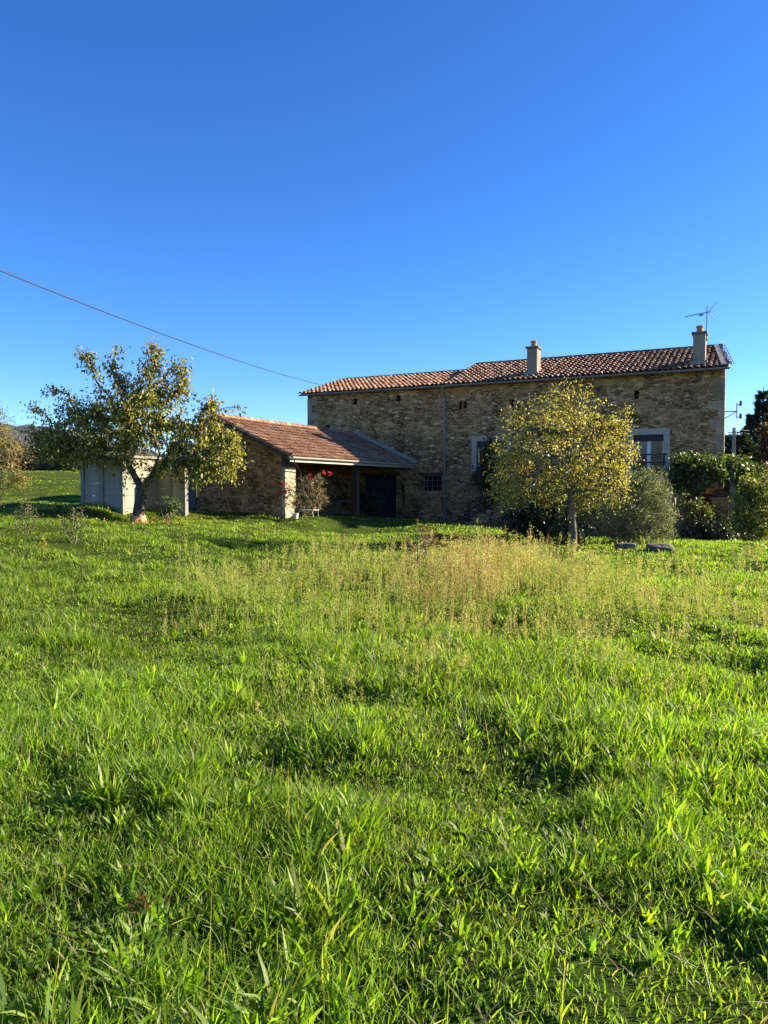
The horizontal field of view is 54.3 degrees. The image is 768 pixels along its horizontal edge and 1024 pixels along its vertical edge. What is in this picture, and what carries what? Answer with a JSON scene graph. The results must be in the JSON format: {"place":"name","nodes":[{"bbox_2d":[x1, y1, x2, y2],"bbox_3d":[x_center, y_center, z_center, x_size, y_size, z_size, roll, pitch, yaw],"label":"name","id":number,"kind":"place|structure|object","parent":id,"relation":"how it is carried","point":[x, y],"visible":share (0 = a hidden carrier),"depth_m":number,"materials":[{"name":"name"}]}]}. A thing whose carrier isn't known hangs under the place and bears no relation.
{"place":"outdoors","nodes":[
{"label":"outdoors","id":0,"kind":"place"},
{"bbox_2d":[0,424,173,470],"bbox_3d":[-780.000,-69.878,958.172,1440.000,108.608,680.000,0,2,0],"label":"hill","id":1,"kind":"structure","parent":0,"point":[16,432],"depth_m":767.11,"materials":[{"name":"green plant"}]},
{"bbox_2d":[292,513,297,518],"bbox_3d":[-3.021,0.141,25.620,0.220,0.200,0.220,0,2,0],"label":"flower pot","id":2,"kind":"object","parent":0,"point":[295,515],"visible":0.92,"depth_m":25.55,"materials":[{"name":"white ceramic"}]},
{"bbox_2d":[0,470,767,1023],"bbox_3d":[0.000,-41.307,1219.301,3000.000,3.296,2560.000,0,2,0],"label":"ground","id":3,"kind":"structure","parent":0,"point":[330,523],"depth_m":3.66,"materials":[{"name":"green plant"}]},
{"bbox_2d":[0,405,38,507],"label":"broom bush","id":4,"kind":"object","parent":3,"relation":"on","point":[14,480],"visible":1,"depth_m":20.92,"materials":[{"name":"green plant"}]},
{"bbox_2d":[0,436,47,470],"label":"bushy tree","id":5,"kind":"object","parent":3,"relation":"on","point":[20,456],"visible":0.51,"depth_m":65.29,"materials":[{"name":"green plant"}]},
{"bbox_2d":[11,495,42,533],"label":"weed bush","id":6,"kind":"object","parent":3,"relation":"on","point":[25,515],"visible":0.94,"depth_m":17.48,"materials":[{"name":"green plant"}]},
{"bbox_2d":[22,446,57,470],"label":"bushy tree","id":7,"kind":"object","parent":3,"relation":"on","point":[44,465],"visible":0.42,"depth_m":66.19,"materials":[{"name":"green plant"}]},
{"bbox_2d":[38,536,47,557],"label":"mullein plant","id":8,"kind":"object","parent":3,"relation":"on","point":[43,545],"visible":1,"depth_m":14.54,"materials":[{"name":"yellow plant"}]},
{"bbox_2d":[50,455,78,470],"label":"bushy tree","id":9,"kind":"object","parent":3,"relation":"on","point":[59,466],"visible":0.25,"depth_m":65.29,"materials":[{"name":"green plant"}]},
{"bbox_2d":[58,506,89,543],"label":"weed bush","id":10,"kind":"object","parent":3,"relation":"on","point":[73,518],"visible":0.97,"depth_m":16.50,"materials":[{"name":"green plant"}]},
{"bbox_2d":[31,501,219,524],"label":"fallen leaves","id":11,"kind":"object","parent":3,"relation":"on","point":[128,516],"visible":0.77,"depth_m":22.67,"materials":[{"name":"brown plant"}]},
{"bbox_2d":[13,336,254,522],"bbox_3d":[-7.679,-2.453,22.997,7.061,5.899,3.416,1,2,18],"label":"fruit tree","id":12,"kind":"object","parent":3,"relation":"on","point":[199,458],"visible":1,"depth_m":22.69,"materials":[{"name":"green plant"}]},
{"bbox_2d":[80,455,187,515],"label":"concrete shed","id":13,"kind":"structure","parent":3,"relation":"on","point":[115,491],"depth_m":24.12,"materials":[{"name":"white concrete"}]},
{"bbox_2d":[125,891,154,911],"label":"dried flower","id":14,"kind":"object","parent":3,"relation":"on","point":[138,902],"visible":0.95,"depth_m":2.78,"materials":[{"name":"brown plant"}]},
{"bbox_2d":[153,496,185,524],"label":"bush","id":15,"kind":"object","parent":3,"relation":"on","point":[172,505],"visible":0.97,"depth_m":21.45,"materials":[{"name":"green plant"}]},
{"bbox_2d":[180,464,196,508],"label":"wooden gate","id":16,"kind":"structure","parent":3,"relation":"on","point":[192,498],"depth_m":28.08,"materials":[{"name":"wood"}]},
{"bbox_2d":[182,413,417,518],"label":"open barn","id":17,"kind":"structure","parent":3,"relation":"on","point":[278,452],"depth_m":27.23,"materials":[{"name":"stone"}]},
{"bbox_2d":[277,470,331,518],"bbox_3d":[-2.665,-0.549,25.343,1.890,1.756,1.276,0,2,0],"label":"flowering shrub","id":18,"kind":"object","parent":3,"relation":"on","point":[313,493],"visible":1,"depth_m":25.19,"materials":[{"name":"green plant"}]},
{"bbox_2d":[350,485,386,515],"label":"potted shrub","id":19,"kind":"object","parent":3,"relation":"on","point":[369,501],"visible":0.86,"depth_m":31.34,"materials":[{"name":"green plant"}]},
{"bbox_2d":[405,520,438,574],"bbox_3d":[0.674,0.653,12.435,0.473,1.085,0.804,1,2,36],"label":"dock plant","id":20,"kind":"object","parent":3,"relation":"on","point":[424,543],"visible":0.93,"depth_m":12.52,"materials":[{"name":"plant"}]},
{"bbox_2d":[137,522,767,720],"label":"green weeds","id":21,"kind":"object","parent":3,"relation":"on","point":[600,562],"visible":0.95,"depth_m":9.67,"materials":[{"name":"green plant"}]},
{"bbox_2d":[322,517,607,690],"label":"dry weeds","id":22,"kind":"object","parent":3,"relation":"on","point":[448,571],"visible":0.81,"depth_m":10.46,"materials":[{"name":"beige plant"}]},
{"bbox_2d":[469,430,512,519],"bbox_3d":[4.610,-1.468,31.522,2.091,4.404,1.520,0,2,0],"label":"climbing plant","id":23,"kind":"object","parent":3,"relation":"on","point":[481,468],"visible":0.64,"depth_m":31.47,"materials":[{"name":"green plant"}]},
{"bbox_2d":[299,325,741,535],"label":"stone house","id":24,"kind":"structure","parent":3,"relation":"on","point":[438,425],"depth_m":32.91,"materials":[{"name":"brown stone"}]},
{"bbox_2d":[0,270,320,384],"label":"power line","id":25,"kind":"object","parent":24,"relation":"attached to","point":[135,323],"visible":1,"depth_m":19.39,"materials":[{"name":"metal"}]},
{"bbox_2d":[365,476,395,517],"bbox_3d":[-0.130,-0.479,35.429,1.705,2.437,0.125,1,2,26],"label":"door","id":26,"kind":"structure","parent":24,"relation":"in","point":[386,485],"depth_m":35.34,"materials":[{"name":"blue paint"}]},
{"bbox_2d":[423,475,441,490],"bbox_3d":[2.255,-1.317,34.203,0.978,0.758,0.212,1,2,26],"label":"window","id":27,"kind":"structure","parent":24,"relation":"in","point":[431,482],"depth_m":34.24,"materials":[{"name":"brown wood"}]},
{"bbox_2d":[471,435,511,475],"bbox_3d":[4.745,-2.470,32.839,1.829,1.735,0.295,1,2,26],"label":"window","id":28,"kind":"structure","parent":24,"relation":"in","point":[474,439],"depth_m":33.02,"materials":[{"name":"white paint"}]},
{"bbox_2d":[627,428,669,478],"bbox_3d":[10.580,-2.314,29.946,1.615,2.011,0.295,1,2,26],"label":"window","id":29,"kind":"structure","parent":24,"relation":"in","point":[650,443],"depth_m":29.94,"materials":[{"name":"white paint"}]},
{"bbox_2d":[685,304,714,340],"bbox_3d":[12.481,-7.473,29.554,1.166,1.496,0.438,1,2,19],"label":"tv antenna","id":30,"kind":"object","parent":24,"relation":"attached to","point":[701,314],"visible":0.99,"depth_m":29.46,"materials":[{"name":"metal"}]},
{"bbox_2d":[495,477,598,541],"bbox_3d":[4.914,0.059,22.492,3.119,2.325,2.170,0,2,0],"label":"laurel shrub","id":31,"kind":"object","parent":3,"relation":"on","point":[519,523],"visible":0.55,"depth_m":22.23,"materials":[{"name":"green plant"}]},
{"bbox_2d":[531,544,570,558],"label":"nettle clump","id":32,"kind":"object","parent":3,"relation":"on","point":[553,552],"visible":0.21,"depth_m":17.15,"materials":[{"name":"green plant"}]},
{"bbox_2d":[482,367,644,547],"bbox_3d":[4.732,-1.399,19.959,3.624,4.774,3.629,-2,3,-43],"label":"fruit tree","id":33,"kind":"object","parent":3,"relation":"on","point":[570,484],"visible":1,"depth_m":19.79,"materials":[{"name":"yellow plant"}]},
{"bbox_2d":[465,453,666,527],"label":"stone staircase","id":34,"kind":"structure","parent":3,"relation":"on","point":[485,520],"depth_m":31.34,"materials":[{"name":"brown stone"}]},
{"bbox_2d":[545,502,594,545],"bbox_3d":[5.230,0.382,20.917,1.477,1.630,1.020,0,2,0],"label":"laurel shrub","id":35,"kind":"object","parent":3,"relation":"on","point":[587,529],"visible":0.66,"depth_m":20.86,"materials":[{"name":"green plant"}]},
{"bbox_2d":[492,538,647,553],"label":"fallen leaves","id":36,"kind":"object","parent":3,"relation":"on","point":[599,543],"visible":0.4,"depth_m":19.73,"materials":[{"name":"brown plant"}]},
{"bbox_2d":[614,543,636,550],"bbox_3d":[6.139,0.923,19.043,0.480,0.264,0.352,0,2,0],"label":"field stone","id":37,"kind":"object","parent":3,"relation":"on","point":[626,546],"visible":0.62,"depth_m":18.89,"materials":[{"name":"grey stone"}]},
{"bbox_2d":[595,465,681,544],"bbox_3d":[7.263,-0.084,21.514,2.484,2.555,2.026,0,2,0],"label":"olive bush","id":38,"kind":"object","parent":3,"relation":"on","point":[649,528],"visible":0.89,"depth_m":21.27,"materials":[{"name":"green plant"}]},
{"bbox_2d":[645,543,674,553],"bbox_3d":[6.887,0.940,18.643,0.672,0.320,0.416,0,2,0],"label":"field stone","id":39,"kind":"object","parent":3,"relation":"on","point":[655,547],"visible":0.56,"depth_m":18.47,"materials":[{"name":"grey stone"}]},
{"bbox_2d":[677,487,715,539],"bbox_3d":[10.928,0.085,26.245,1.457,1.944,1.058,0,2,0],"label":"vine","id":40,"kind":"object","parent":3,"relation":"on","point":[689,508],"visible":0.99,"depth_m":26.17,"materials":[{"name":"green plant"}]},
{"bbox_2d":[662,466,735,539],"bbox_3d":[11.977,-0.226,28.415,2.500,2.950,2.600,1,2,26],"label":"pergola","id":41,"kind":"object","parent":3,"relation":"on","point":[730,493],"visible":0.17,"depth_m":27.82,"materials":[{"name":"wood"}]},
{"bbox_2d":[661,445,763,536],"bbox_3d":[11.963,-0.681,27.319,3.679,3.521,2.070,0,2,0],"label":"vine","id":42,"kind":"object","parent":41,"relation":"on","point":[693,474],"visible":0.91,"depth_m":27.07,"materials":[{"name":"green plant"}]},
{"bbox_2d":[672,517,739,540],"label":"bush","id":43,"kind":"object","parent":3,"relation":"on","point":[708,530],"visible":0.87,"depth_m":26.41,"materials":[{"name":"green plant"}]},
{"bbox_2d":[686,493,737,538],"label":"brick wall","id":44,"kind":"structure","parent":3,"relation":"on","point":[706,498],"depth_m":28.19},
{"bbox_2d":[710,489,729,540],"bbox_3d":[12.241,0.218,27.294,0.683,2.139,0.400,1,2,26],"label":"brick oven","id":45,"kind":"object","parent":3,"relation":"on","point":[719,498],"visible":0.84,"depth_m":27.15,"materials":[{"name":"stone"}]},
{"bbox_2d":[729,427,740,492],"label":"utility pole","id":46,"kind":"object","parent":3,"relation":"on","point":[733,432],"visible":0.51,"depth_m":44.82,"materials":[{"name":"concrete"}]},
{"bbox_2d":[713,469,767,542],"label":"hazel shrub","id":47,"kind":"object","parent":3,"relation":"on","point":[750,494],"visible":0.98,"depth_m":24.33,"materials":[{"name":"green plant"}]},
{"bbox_2d":[724,430,761,509],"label":"conifer tree","id":48,"kind":"object","parent":3,"relation":"on","point":[743,444],"visible":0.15,"depth_m":51.31,"materials":[{"name":"green plant"}]},
{"bbox_2d":[739,420,753,453],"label":"conifer tree","id":49,"kind":"object","parent":3,"relation":"on","point":[741,430],"visible":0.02,"depth_m":59.75,"materials":[{"name":"green plant"}]},
{"bbox_2d":[741,387,767,457],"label":"conifer tree","id":50,"kind":"object","parent":3,"relation":"on","point":[758,416],"visible":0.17,"depth_m":55.51,"materials":[{"name":"green plant"}]},
{"bbox_2d":[748,421,767,472],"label":"bushy tree","id":51,"kind":"object","parent":3,"relation":"on","point":[763,450],"visible":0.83,"depth_m":45.84,"materials":[{"name":"green plant"}]},
{"bbox_2d":[750,459,767,492],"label":"hazel shrub","id":52,"kind":"object","parent":3,"relation":"on","point":[763,469],"visible":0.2,"depth_m":32.84,"materials":[{"name":"green plant"}]},
{"bbox_2d":[0,0,767,453],"label":"sky","id":53,"kind":"structure","parent":0,"point":[322,192],"materials":[{"name":"blue"}]}
]}

